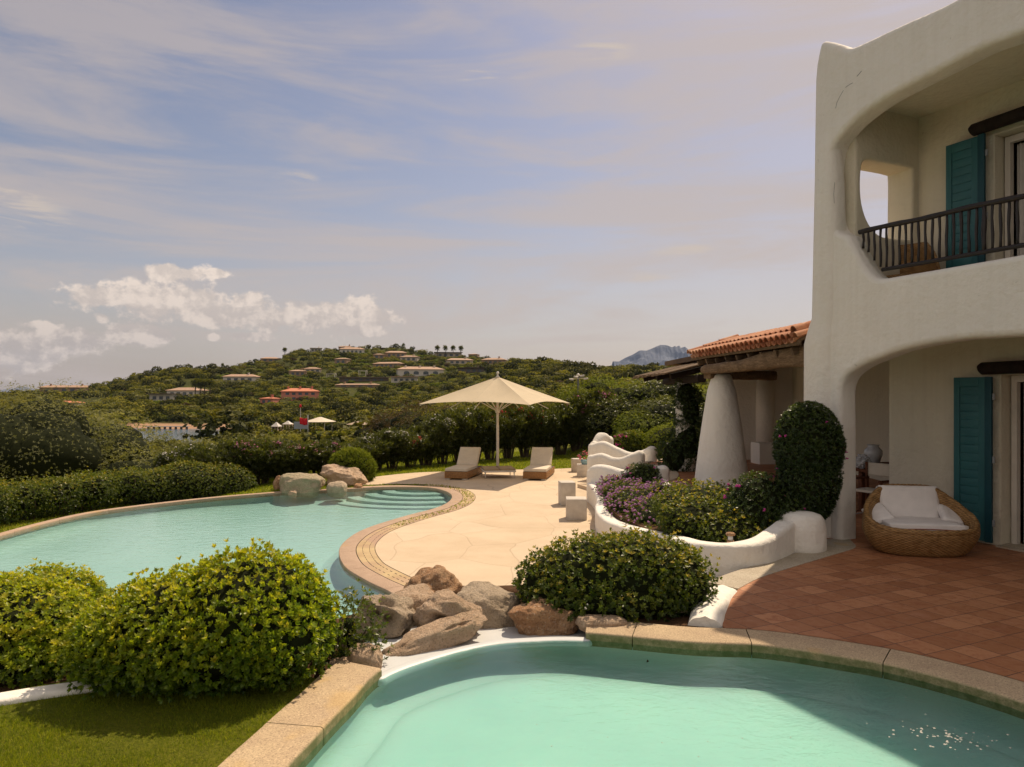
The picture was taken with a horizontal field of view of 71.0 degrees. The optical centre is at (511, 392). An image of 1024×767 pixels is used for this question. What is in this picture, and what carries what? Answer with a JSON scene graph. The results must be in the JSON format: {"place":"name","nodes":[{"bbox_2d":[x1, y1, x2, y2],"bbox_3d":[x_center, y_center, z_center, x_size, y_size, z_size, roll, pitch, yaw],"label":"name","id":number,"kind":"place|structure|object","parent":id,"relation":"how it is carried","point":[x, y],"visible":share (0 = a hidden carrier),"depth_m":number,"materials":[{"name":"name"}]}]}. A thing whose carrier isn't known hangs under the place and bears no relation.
{"place":"outdoors","nodes":[
{"label":"outdoors","id":0,"kind":"place"},
{"bbox_2d":[0,672,314,766],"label":"front lawn","id":1,"kind":"structure","parent":0,"point":[143,744],"depth_m":4.49,"materials":[{"name":"green plant"}]},
{"bbox_2d":[0,681,110,705],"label":"white wall","id":2,"kind":"structure","parent":1,"relation":"on","point":[30,694],"depth_m":4.93,"materials":[{"name":"paint"}]},
{"bbox_2d":[52,537,345,704],"bbox_3d":[-2.269,1.659,5.333,2.027,1.127,1.548,0,0,0],"label":"pittosporum bush","id":3,"kind":"object","parent":1,"relation":"on","point":[243,620],"visible":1,"depth_m":4.89,"materials":[{"name":"green plant"}]},
{"bbox_2d":[0,503,425,616],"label":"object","id":4,"kind":"structure","parent":0,"point":[114,568],"depth_m":15.28,"materials":[{"name":"liquid"}]},
{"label":"pool step","id":5,"kind":"structure","parent":4,"relation":"on","visible":0},
{"bbox_2d":[330,500,441,509],"bbox_3d":[-3.581,3.107,19.792,3.794,0.065,0.961,0,0,21],"label":"pool step","id":6,"kind":"object","parent":5,"relation":"on","point":[359,505],"visible":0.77,"depth_m":19.44,"materials":[{"name":"paint"}]},
{"bbox_2d":[347,496,447,505],"bbox_3d":[-3.278,3.075,20.103,3.292,0.130,0.908,0,0,18],"label":"pool step","id":7,"kind":"object","parent":6,"relation":"on","point":[395,503],"visible":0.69,"depth_m":19.77,"materials":[{"name":"paint"}]},
{"bbox_2d":[0,490,450,612],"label":"pool wall","id":8,"kind":"structure","parent":0,"point":[337,577],"depth_m":16.61,"materials":[{"name":"paint"}]},
{"bbox_2d":[0,485,462,594],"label":"pool coping","id":9,"kind":"object","parent":8,"relation":"on","point":[352,566],"visible":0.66,"depth_m":15.47,"materials":[{"name":"beige stone"}]},
{"bbox_2d":[2,488,450,571],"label":"pool water","id":10,"kind":"structure","parent":0,"point":[335,503],"depth_m":17.49,"materials":[{"name":"teal liquid"}]},
{"bbox_2d":[0,442,662,558],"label":"back lawn","id":11,"kind":"structure","parent":0,"point":[31,517],"depth_m":25.27,"materials":[{"name":"green plant"}]},
{"bbox_2d":[0,482,21,524],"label":"loose hedge shrub","id":12,"kind":"object","parent":11,"relation":"on","point":[9,498],"visible":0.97,"depth_m":16.90,"materials":[{"name":"green plant"}]},
{"bbox_2d":[0,476,56,521],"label":"loose hedge shrub","id":13,"kind":"object","parent":11,"relation":"on","point":[28,496],"visible":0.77,"depth_m":17.52,"materials":[{"name":"green plant"}]},
{"bbox_2d":[13,474,86,516],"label":"loose hedge shrub","id":14,"kind":"object","parent":11,"relation":"on","point":[63,493],"visible":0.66,"depth_m":18.25,"materials":[{"name":"green plant"}]},
{"bbox_2d":[0,377,141,490],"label":"olive tree","id":15,"kind":"object","parent":11,"relation":"on","point":[48,437],"visible":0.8,"depth_m":22.62,"materials":[{"name":"green plant"}]},
{"bbox_2d":[51,466,124,510],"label":"loose hedge shrub","id":16,"kind":"object","parent":11,"relation":"on","point":[97,488],"visible":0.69,"depth_m":19.14,"materials":[{"name":"green plant"}]},
{"bbox_2d":[92,464,156,504],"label":"loose hedge shrub","id":17,"kind":"object","parent":11,"relation":"on","point":[130,483],"visible":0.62,"depth_m":20.00,"materials":[{"name":"green plant"}]},
{"bbox_2d":[152,443,200,470],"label":"oleander","id":18,"kind":"object","parent":11,"relation":"on","point":[163,458],"visible":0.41,"depth_m":21.80,"materials":[{"name":"green plant"}]},
{"bbox_2d":[128,460,257,503],"bbox_3d":[-9.462,2.612,21.321,3.668,1.276,2.259,0,0,-22],"label":"clipped hedge","id":19,"kind":"object","parent":11,"relation":"on","point":[179,482],"visible":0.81,"depth_m":20.70,"materials":[{"name":"green plant"}]},
{"bbox_2d":[189,439,243,467],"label":"oleander","id":20,"kind":"object","parent":11,"relation":"on","point":[205,456],"visible":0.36,"depth_m":21.88,"materials":[{"name":"green plant"}]},
{"bbox_2d":[212,436,264,477],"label":"oleander","id":21,"kind":"object","parent":11,"relation":"on","point":[240,443],"visible":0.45,"depth_m":22.21,"materials":[{"name":"green plant"}]},
{"bbox_2d":[235,437,287,484],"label":"oleander","id":22,"kind":"object","parent":11,"relation":"on","point":[261,470],"visible":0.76,"depth_m":22.58,"materials":[{"name":"green plant"}]},
{"bbox_2d":[257,441,308,478],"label":"oleander","id":23,"kind":"object","parent":11,"relation":"on","point":[284,469],"visible":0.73,"depth_m":22.84,"materials":[{"name":"green plant"}]},
{"bbox_2d":[279,472,325,497],"bbox_3d":[-6.057,2.640,20.602,1.269,0.697,1.014,0,0,0],"label":"boulder","id":24,"kind":"object","parent":11,"relation":"on","point":[302,484],"visible":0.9,"depth_m":20.21,"materials":[{"name":"beige stone"}]},
{"bbox_2d":[282,439,325,472],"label":"oleander","id":25,"kind":"object","parent":11,"relation":"on","point":[308,457],"visible":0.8,"depth_m":23.27,"materials":[{"name":"green plant"}]},
{"bbox_2d":[302,437,346,475],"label":"oleander","id":26,"kind":"object","parent":11,"relation":"on","point":[330,447],"visible":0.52,"depth_m":23.95,"materials":[{"name":"green plant"}]},
{"bbox_2d":[320,464,367,486],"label":"boulder","id":27,"kind":"object","parent":11,"relation":"on","point":[352,476],"visible":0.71,"depth_m":21.65,"materials":[{"name":"beige stone"}]},
{"bbox_2d":[328,445,378,481],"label":"bush","id":28,"kind":"object","parent":11,"relation":"on","point":[362,460],"visible":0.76,"depth_m":22.39,"materials":[{"name":"green plant"}]},
{"bbox_2d":[352,429,397,470],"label":"oleander","id":29,"kind":"object","parent":11,"relation":"on","point":[376,440],"visible":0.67,"depth_m":25.73,"materials":[{"name":"green plant"}]},
{"bbox_2d":[374,423,415,468],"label":"oleander","id":30,"kind":"object","parent":11,"relation":"on","point":[401,440],"visible":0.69,"depth_m":26.10,"materials":[{"name":"green plant"}]},
{"bbox_2d":[356,484,475,584],"bbox_3d":[-5.773,2.780,14.637,9.766,0.001,14.575,0,0,0],"label":"gutter channel","id":31,"kind":"object","parent":11,"relation":"on","point":[368,540],"visible":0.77,"depth_m":12.99,"materials":[{"name":"stone"}]},
{"bbox_2d":[397,429,435,467],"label":"oleander","id":32,"kind":"object","parent":11,"relation":"on","point":[413,455],"visible":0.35,"depth_m":26.70,"materials":[{"name":"green plant"}]},
{"bbox_2d":[406,421,450,465],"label":"oleander","id":33,"kind":"object","parent":11,"relation":"on","point":[426,433],"visible":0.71,"depth_m":27.44,"materials":[{"name":"green plant"}]},
{"bbox_2d":[422,409,463,463],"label":"oleander","id":34,"kind":"object","parent":11,"relation":"on","point":[435,420],"visible":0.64,"depth_m":27.91,"materials":[{"name":"green plant"}]},
{"bbox_2d":[440,403,479,462],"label":"oleander","id":35,"kind":"object","parent":11,"relation":"on","point":[463,421],"visible":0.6,"depth_m":28.44,"materials":[{"name":"green plant"}]},
{"bbox_2d":[458,402,502,459],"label":"oleander","id":36,"kind":"object","parent":11,"relation":"on","point":[478,440],"visible":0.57,"depth_m":29.02,"materials":[{"name":"green plant"}]},
{"bbox_2d":[476,406,514,459],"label":"oleander","id":37,"kind":"object","parent":11,"relation":"on","point":[502,435],"visible":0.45,"depth_m":29.41,"materials":[{"name":"green plant"}]},
{"bbox_2d":[490,403,528,458],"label":"oleander","id":38,"kind":"object","parent":11,"relation":"on","point":[512,442],"visible":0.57,"depth_m":29.93,"materials":[{"name":"green plant"}]},
{"bbox_2d":[510,403,547,457],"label":"oleander","id":39,"kind":"object","parent":11,"relation":"on","point":[527,441],"visible":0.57,"depth_m":30.17,"materials":[{"name":"green plant"}]},
{"bbox_2d":[525,401,567,448],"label":"oleander","id":40,"kind":"object","parent":11,"relation":"on","point":[544,441],"visible":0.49,"depth_m":30.44,"materials":[{"name":"green plant"}]},
{"bbox_2d":[540,398,585,454],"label":"oleander","id":41,"kind":"object","parent":11,"relation":"on","point":[565,435],"visible":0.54,"depth_m":30.97,"materials":[{"name":"green plant"}]},
{"bbox_2d":[566,387,619,443],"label":"oleander","id":42,"kind":"object","parent":11,"relation":"on","point":[592,399],"visible":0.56,"depth_m":31.17,"materials":[{"name":"green plant"}]},
{"bbox_2d":[551,373,644,444],"bbox_3d":[4.093,1.103,33.292,4.680,4.126,4.115,0,0,0],"label":"broadleaf tree","id":43,"kind":"object","parent":11,"relation":"on","point":[602,385],"visible":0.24,"depth_m":33.00,"materials":[{"name":"green plant"}]},
{"bbox_2d":[575,368,704,449],"bbox_3d":[5.618,1.031,30.936,5.807,4.314,4.592,0,0,-13],"label":"broadleaf tree","id":44,"kind":"object","parent":11,"relation":"on","point":[605,419],"visible":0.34,"depth_m":30.23,"materials":[{"name":"green plant"}]},
{"bbox_2d":[610,401,702,439],"bbox_3d":[6.380,1.660,28.783,4.972,2.687,4.372,0,0,-2],"label":"broadleaf tree","id":45,"kind":"object","parent":11,"relation":"on","point":[642,424],"visible":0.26,"depth_m":27.88,"materials":[{"name":"green plant"}]},
{"bbox_2d":[628,394,703,427],"bbox_3d":[7.416,1.531,28.329,4.133,3.021,5.227,0,0,-44],"label":"broadleaf tree","id":46,"kind":"object","parent":11,"relation":"on","point":[665,411],"visible":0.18,"depth_m":28.07,"materials":[{"name":"green plant"}]},
{"bbox_2d":[639,421,699,458],"bbox_3d":[6.375,1.689,25.721,3.835,1.477,2.469,0,0,-17],"label":"clipped mound","id":47,"kind":"object","parent":11,"relation":"on","point":[653,439],"visible":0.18,"depth_m":25.16,"materials":[{"name":"green plant"}]},
{"bbox_2d":[0,585,709,691],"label":"planting bank","id":48,"kind":"structure","parent":0,"point":[682,620],"depth_m":6.57,"materials":[{"name":"soil"}]},
{"bbox_2d":[0,566,95,688],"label":"pittosporum bush","id":49,"kind":"object","parent":48,"relation":"on","point":[32,618],"visible":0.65,"depth_m":5.43,"materials":[{"name":"green plant"}]},
{"bbox_2d":[12,557,112,605],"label":"pittosporum bush","id":50,"kind":"object","parent":48,"relation":"on","point":[84,576],"visible":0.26,"depth_m":7.14,"materials":[{"name":"green plant"}]},
{"bbox_2d":[309,577,394,663],"bbox_3d":[-1.420,1.883,5.917,0.852,0.689,0.845,0,0,-28],"label":"dark shrub","id":51,"kind":"object","parent":48,"relation":"on","point":[348,626],"visible":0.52,"depth_m":5.83,"materials":[{"name":"green plant"}]},
{"bbox_2d":[404,565,462,592],"bbox_3d":[-0.873,2.261,8.032,0.707,0.669,0.721,0,0,0],"label":"boulder","id":52,"kind":"object","parent":48,"relation":"on","point":[437,577],"visible":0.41,"depth_m":7.88,"materials":[{"name":"orange stone"}]},
{"bbox_2d":[353,625,585,671],"bbox_3d":[-0.433,2.535,6.653,2.343,0.710,1.556,0,0,-25],"label":"overflow ledge","id":53,"kind":"object","parent":48,"relation":"on","point":[483,635],"visible":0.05,"depth_m":6.47,"materials":[{"name":"white paint"}]},
{"bbox_2d":[346,643,382,668],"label":"stone","id":54,"kind":"object","parent":53,"relation":"on","point":[366,655],"visible":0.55,"depth_m":5.62,"materials":[{"name":"beige stone"}]},
{"bbox_2d":[354,593,415,638],"bbox_3d":[-1.191,2.094,6.715,0.621,0.429,0.480,0,0,21],"label":"hollowed rock","id":55,"kind":"object","parent":53,"relation":"on","point":[400,612],"visible":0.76,"depth_m":6.57,"materials":[{"name":"grey stone"}]},
{"bbox_2d":[394,583,433,625],"bbox_3d":[-1.021,2.129,7.151,0.551,0.373,0.513,0,0,-31],"label":"boulder","id":56,"kind":"object","parent":53,"relation":"on","point":[418,594],"visible":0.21,"depth_m":7.11,"materials":[{"name":"beige stone"}]},
{"bbox_2d":[382,610,487,656],"bbox_3d":[-0.713,2.148,6.220,1.072,0.390,0.318,0,0,-31],"label":"long rock","id":57,"kind":"object","parent":53,"relation":"on","point":[451,631],"visible":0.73,"depth_m":6.16,"materials":[{"name":"beige stone"}]},
{"bbox_2d":[413,589,481,635],"bbox_3d":[-0.578,2.086,6.618,0.676,0.501,0.475,0,0,0],"label":"hollowed rock","id":58,"kind":"object","parent":53,"relation":"on","point":[437,604],"visible":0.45,"depth_m":6.47,"materials":[{"name":"beige stone"}]},
{"bbox_2d":[378,637,591,685],"bbox_3d":[-0.245,2.165,5.973,1.968,0.054,0.418,0,0,-27],"label":"weir edge","id":59,"kind":"object","parent":53,"relation":"on","point":[395,672],"visible":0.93,"depth_m":6.04,"materials":[{"name":"white paint"}]},
{"bbox_2d":[456,581,520,628],"bbox_3d":[-0.232,2.230,7.197,0.710,0.585,0.750,0,0,-19],"label":"boulder","id":60,"kind":"object","parent":53,"relation":"on","point":[495,603],"visible":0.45,"depth_m":6.96,"materials":[{"name":"grey stone"}]},
{"bbox_2d":[507,597,578,635],"bbox_3d":[0.316,2.137,6.803,0.723,0.390,0.554,0,0,0],"label":"boulder","id":61,"kind":"object","parent":53,"relation":"on","point":[533,617],"visible":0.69,"depth_m":6.58,"materials":[{"name":"orange stone"}]},
{"bbox_2d":[575,614,627,631],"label":"flat stone","id":62,"kind":"object","parent":48,"relation":"on","point":[583,622],"visible":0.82,"depth_m":6.42,"materials":[{"name":"beige stone"}]},
{"bbox_2d":[511,523,722,622],"bbox_3d":[1.037,1.787,7.214,2.105,0.940,1.521,0,0,0],"label":"pittosporum bush","id":63,"kind":"object","parent":48,"relation":"on","point":[628,576],"visible":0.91,"depth_m":6.80,"materials":[{"name":"green plant"}]},
{"bbox_2d":[688,585,736,627],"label":"curved curb","id":64,"kind":"structure","parent":48,"relation":"on","point":[711,614],"depth_m":6.65,"materials":[{"name":"white paint"}]},
{"bbox_2d":[0,343,710,447],"bbox_3d":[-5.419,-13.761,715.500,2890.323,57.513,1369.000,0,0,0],"label":"hillside","id":65,"kind":"structure","parent":0,"point":[548,376],"depth_m":373.73,"materials":[{"name":"green plant"}]},
{"bbox_2d":[5,412,175,472],"bbox_3d":[-19.383,3.874,30.700,9.543,6.107,8.134,0,0,-35],"label":"hillside tree","id":66,"kind":"object","parent":65,"relation":"on","point":[138,440],"visible":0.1,"depth_m":31.32,"materials":[{"name":"green plant"}]},
{"bbox_2d":[88,408,164,445],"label":"hillside tree","id":67,"kind":"object","parent":65,"relation":"on","point":[136,432],"visible":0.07,"depth_m":50.78,"materials":[{"name":"green plant"}]},
{"bbox_2d":[181,405,257,440],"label":"hillside tree","id":68,"kind":"object","parent":65,"relation":"on","point":[210,428],"visible":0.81,"depth_m":163.28,"materials":[{"name":"green plant"}]},
{"bbox_2d":[371,398,471,432],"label":"hillside tree","id":69,"kind":"object","parent":65,"relation":"on","point":[395,420],"visible":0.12,"depth_m":71.06,"materials":[{"name":"green plant"}]},
{"bbox_2d":[0,0,956,389],"label":"sky","id":70,"kind":"structure","parent":0,"point":[195,183],"materials":[{"name":"blue"}]},
{"bbox_2d":[362,468,597,585],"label":"pool deck","id":71,"kind":"structure","parent":0,"point":[498,527],"depth_m":14.72,"materials":[{"name":"stone"}]},
{"bbox_2d":[445,447,481,479],"bbox_3d":[-1.580,2.315,23.905,0.760,0.928,1.960,0,0,13],"label":"sun lounger","id":72,"kind":"object","parent":71,"relation":"on","point":[466,467],"visible":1,"depth_m":24.05,"materials":[{"name":"fabric"}]},
{"bbox_2d":[480,466,515,478],"bbox_3d":[-0.466,2.616,23.750,1.060,0.330,1.000,0,0,-9],"label":"side table","id":73,"kind":"object","parent":71,"relation":"on","point":[490,469],"visible":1,"depth_m":23.33,"materials":[{"name":"brown wood"}]},
{"bbox_2d":[420,371,568,465],"bbox_3d":[-0.486,0.925,24.300,3.889,3.310,3.889,0,0,23],"label":"patio umbrella","id":74,"kind":"object","parent":73,"relation":"on","point":[497,389],"visible":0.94,"depth_m":23.45,"materials":[{"name":"fabric"}]},
{"bbox_2d":[523,447,554,479],"bbox_3d":[0.907,2.315,23.812,0.760,0.928,1.960,0,0,11],"label":"sun lounger","id":75,"kind":"object","parent":71,"relation":"on","point":[540,467],"visible":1,"depth_m":24.04,"materials":[{"name":"fabric"}]},
{"bbox_2d":[566,496,586,519],"bbox_3d":[1.420,2.550,15.880,0.450,0.460,0.450,0,0,3],"label":"stool block","id":76,"kind":"object","parent":71,"relation":"on","point":[576,507],"depth_m":15.66,"materials":[{"name":"white concrete"}]},
{"bbox_2d":[587,450,644,470],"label":"stair wall","id":77,"kind":"structure","parent":71,"relation":"on","point":[635,457],"depth_m":21.12,"materials":[{"name":"white paint"}]},
{"bbox_2d":[588,441,656,461],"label":"stair wall","id":78,"kind":"structure","parent":71,"relation":"on","point":[608,448],"depth_m":22.67,"materials":[{"name":"white paint"}]},
{"bbox_2d":[587,464,669,484],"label":"stair wall","id":79,"kind":"structure","parent":71,"relation":"on","point":[595,473],"depth_m":18.17,"materials":[{"name":"white paint"}]},
{"bbox_2d":[613,428,646,451],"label":"juniper shrub","id":80,"kind":"object","parent":71,"relation":"on","point":[629,440],"visible":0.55,"depth_m":25.56,"materials":[{"name":"green plant"}]},
{"bbox_2d":[587,482,794,576],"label":"planter wall","id":81,"kind":"structure","parent":71,"relation":"on","point":[775,541],"depth_m":8.88,"materials":[{"name":"white paint"}]},
{"bbox_2d":[609,504,661,531],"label":"planter soil","id":82,"kind":"structure","parent":81,"relation":"in","point":[618,517],"depth_m":12.79,"materials":[{"name":"brown soil"}]},
{"bbox_2d":[615,461,661,484],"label":"bougainvillea shrub","id":83,"kind":"object","parent":82,"relation":"on","point":[647,472],"visible":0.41,"depth_m":16.34,"materials":[{"name":"green plant"}]},
{"bbox_2d":[592,473,690,525],"bbox_3d":[2.834,2.190,14.779,2.042,0.924,6.121,0,0,0],"label":"lantana","id":84,"kind":"object","parent":82,"relation":"on","point":[628,499],"visible":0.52,"depth_m":14.15,"materials":[{"name":"purple plant"}]},
{"bbox_2d":[650,477,775,542],"bbox_3d":[3.006,1.818,10.757,1.814,0.977,3.184,0,0,0],"label":"pittosporum bush","id":85,"kind":"object","parent":82,"relation":"on","point":[696,512],"visible":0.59,"depth_m":10.28,"materials":[{"name":"green plant"}]},
{"bbox_2d":[721,470,806,529],"bbox_3d":[3.526,1.595,9.929,1.337,1.069,1.087,0,0,0],"label":"creeper bush","id":86,"kind":"object","parent":82,"relation":"on","point":[763,500],"visible":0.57,"depth_m":9.70,"materials":[{"name":"green plant"}]},
{"bbox_2d":[771,400,848,519],"bbox_3d":[4.125,1.041,9.983,1.005,1.892,0.965,0,0,0],"label":"clipped creeper","id":87,"kind":"object","parent":82,"relation":"on","point":[810,446],"visible":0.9,"depth_m":9.68,"materials":[{"name":"green plant"}]},
{"bbox_2d":[612,345,690,366],"bbox_3d":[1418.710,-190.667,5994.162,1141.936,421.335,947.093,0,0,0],"label":"mountain","id":88,"kind":"structure","parent":0,"point":[661,354],"depth_m":5915.00,"materials":[{"name":"blue stone"}]},
{"bbox_2d":[306,646,1023,766],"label":"pool wall","id":89,"kind":"structure","parent":0,"point":[358,737],"depth_m":5.72,"materials":[{"name":"paint"}]},
{"bbox_2d":[218,622,1023,766],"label":"pool coping","id":90,"kind":"object","parent":89,"relation":"on","point":[308,723],"visible":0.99,"depth_m":5.36,"materials":[{"name":"yellow stone"}]},
{"bbox_2d":[364,676,1023,766],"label":"pool wall bottom","id":91,"kind":"structure","parent":0,"point":[575,721],"depth_m":5.05,"materials":[{"name":"paint"}]},
{"bbox_2d":[649,460,888,517],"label":"patio floor","id":92,"kind":"structure","parent":0,"point":[769,469],"depth_m":18.40,"materials":[{"name":"ceramic"}]},
{"bbox_2d":[632,362,705,471],"bbox_3d":[4.806,0.631,19.700,2.223,3.351,5.008,0,0,0],"label":"plank canopy","id":93,"kind":"object","parent":92,"relation":"on","point":[669,375],"visible":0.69,"depth_m":19.11,"materials":[{"name":"brown wood"}]},
{"bbox_2d":[654,375,705,471],"bbox_3d":[4.580,0.870,19.361,1.433,2.802,1.094,0,0,0],"label":"ivy cover","id":94,"kind":"object","parent":92,"relation":"on","point":[680,448],"visible":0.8,"depth_m":19.09,"materials":[{"name":"green plant"}]},
{"bbox_2d":[751,442,775,463],"bbox_3d":[7.460,1.825,21.325,0.483,0.710,0.600,0,0,-6],"label":"masonry seat","id":95,"kind":"object","parent":92,"relation":"on","point":[761,453],"visible":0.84,"depth_m":21.04,"materials":[{"name":"white paint"}]},
{"bbox_2d":[665,321,888,489],"bbox_3d":[6.651,0.408,17.152,5.899,3.584,12.696,0,0,0],"label":"porch","id":96,"kind":"object","parent":92,"relation":"on","point":[755,390],"visible":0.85,"depth_m":14.66,"materials":[{"name":"paint"}]},
{"bbox_2d":[723,515,1023,681],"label":"terrace floor","id":97,"kind":"structure","parent":0,"point":[967,609],"depth_m":7.09,"materials":[{"name":"tile"}]},
{"bbox_2d":[709,539,855,590],"bbox_3d":[3.550,2.225,8.953,0.612,0.300,3.530,0,0,43],"label":"terrace border","id":98,"kind":"object","parent":97,"relation":"on","point":[737,580],"visible":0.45,"depth_m":8.63,"materials":[{"name":"beige stone"}]},
{"bbox_2d":[780,510,826,552],"bbox_3d":[3.870,1.893,9.615,0.660,0.615,0.660,0,0,0],"label":"round planter post","id":99,"kind":"object","parent":97,"relation":"on","point":[810,532],"visible":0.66,"depth_m":9.34,"materials":[{"name":"white paint"}]},
{"bbox_2d":[856,461,888,513],"bbox_3d":[6.050,1.630,12.000,0.500,0.900,0.600,0,0,-30],"label":"chair","id":100,"kind":"object","parent":97,"relation":"on","point":[877,469],"visible":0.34,"depth_m":12.17,"materials":[{"name":"white wood"}]},
{"bbox_2d":[804,0,1023,551],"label":"villa","id":101,"kind":"object","parent":97,"relation":"on","point":[924,114],"visible":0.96,"depth_m":9.91,"materials":[{"name":"white paint"}]},
{"bbox_2d":[886,242,940,277],"bbox_3d":[5.635,-1.739,10.314,0.833,0.909,0.833,0,0,0],"label":"balcony chair","id":102,"kind":"object","parent":101,"relation":"on","point":[919,269],"visible":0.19,"depth_m":10.45,"materials":[{"name":"wicker"}]},
{"bbox_2d":[1005,132,1023,257],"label":"door","id":103,"kind":"structure","parent":101,"relation":"in","point":[1010,140],"depth_m":9.84,"materials":[{"name":"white wood"}]},
{"bbox_2d":[1011,375,1023,543],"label":"door","id":104,"kind":"structure","parent":101,"relation":"in","point":[1015,379],"depth_m":9.77,"materials":[{"name":"white wood"}]},
{"bbox_2d":[861,484,980,556],"bbox_3d":[5.334,1.662,9.435,1.388,0.836,1.016,0,0,9],"label":"wicker armchair","id":105,"kind":"object","parent":97,"relation":"on","point":[918,520],"visible":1,"depth_m":9.30,"materials":[{"name":"brown wicker"}]},
{"label":"ground","id":106,"kind":"structure","parent":0,"visible":0},
{"bbox_2d":[92,437,217,480],"bbox_3d":[-13.502,3.894,26.870,5.916,4.442,6.940,0,0,1],"label":"hillside tree","id":107,"kind":"object","parent":106,"relation":"on","point":[147,462],"visible":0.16,"depth_m":25.26,"materials":[{"name":"green plant"}]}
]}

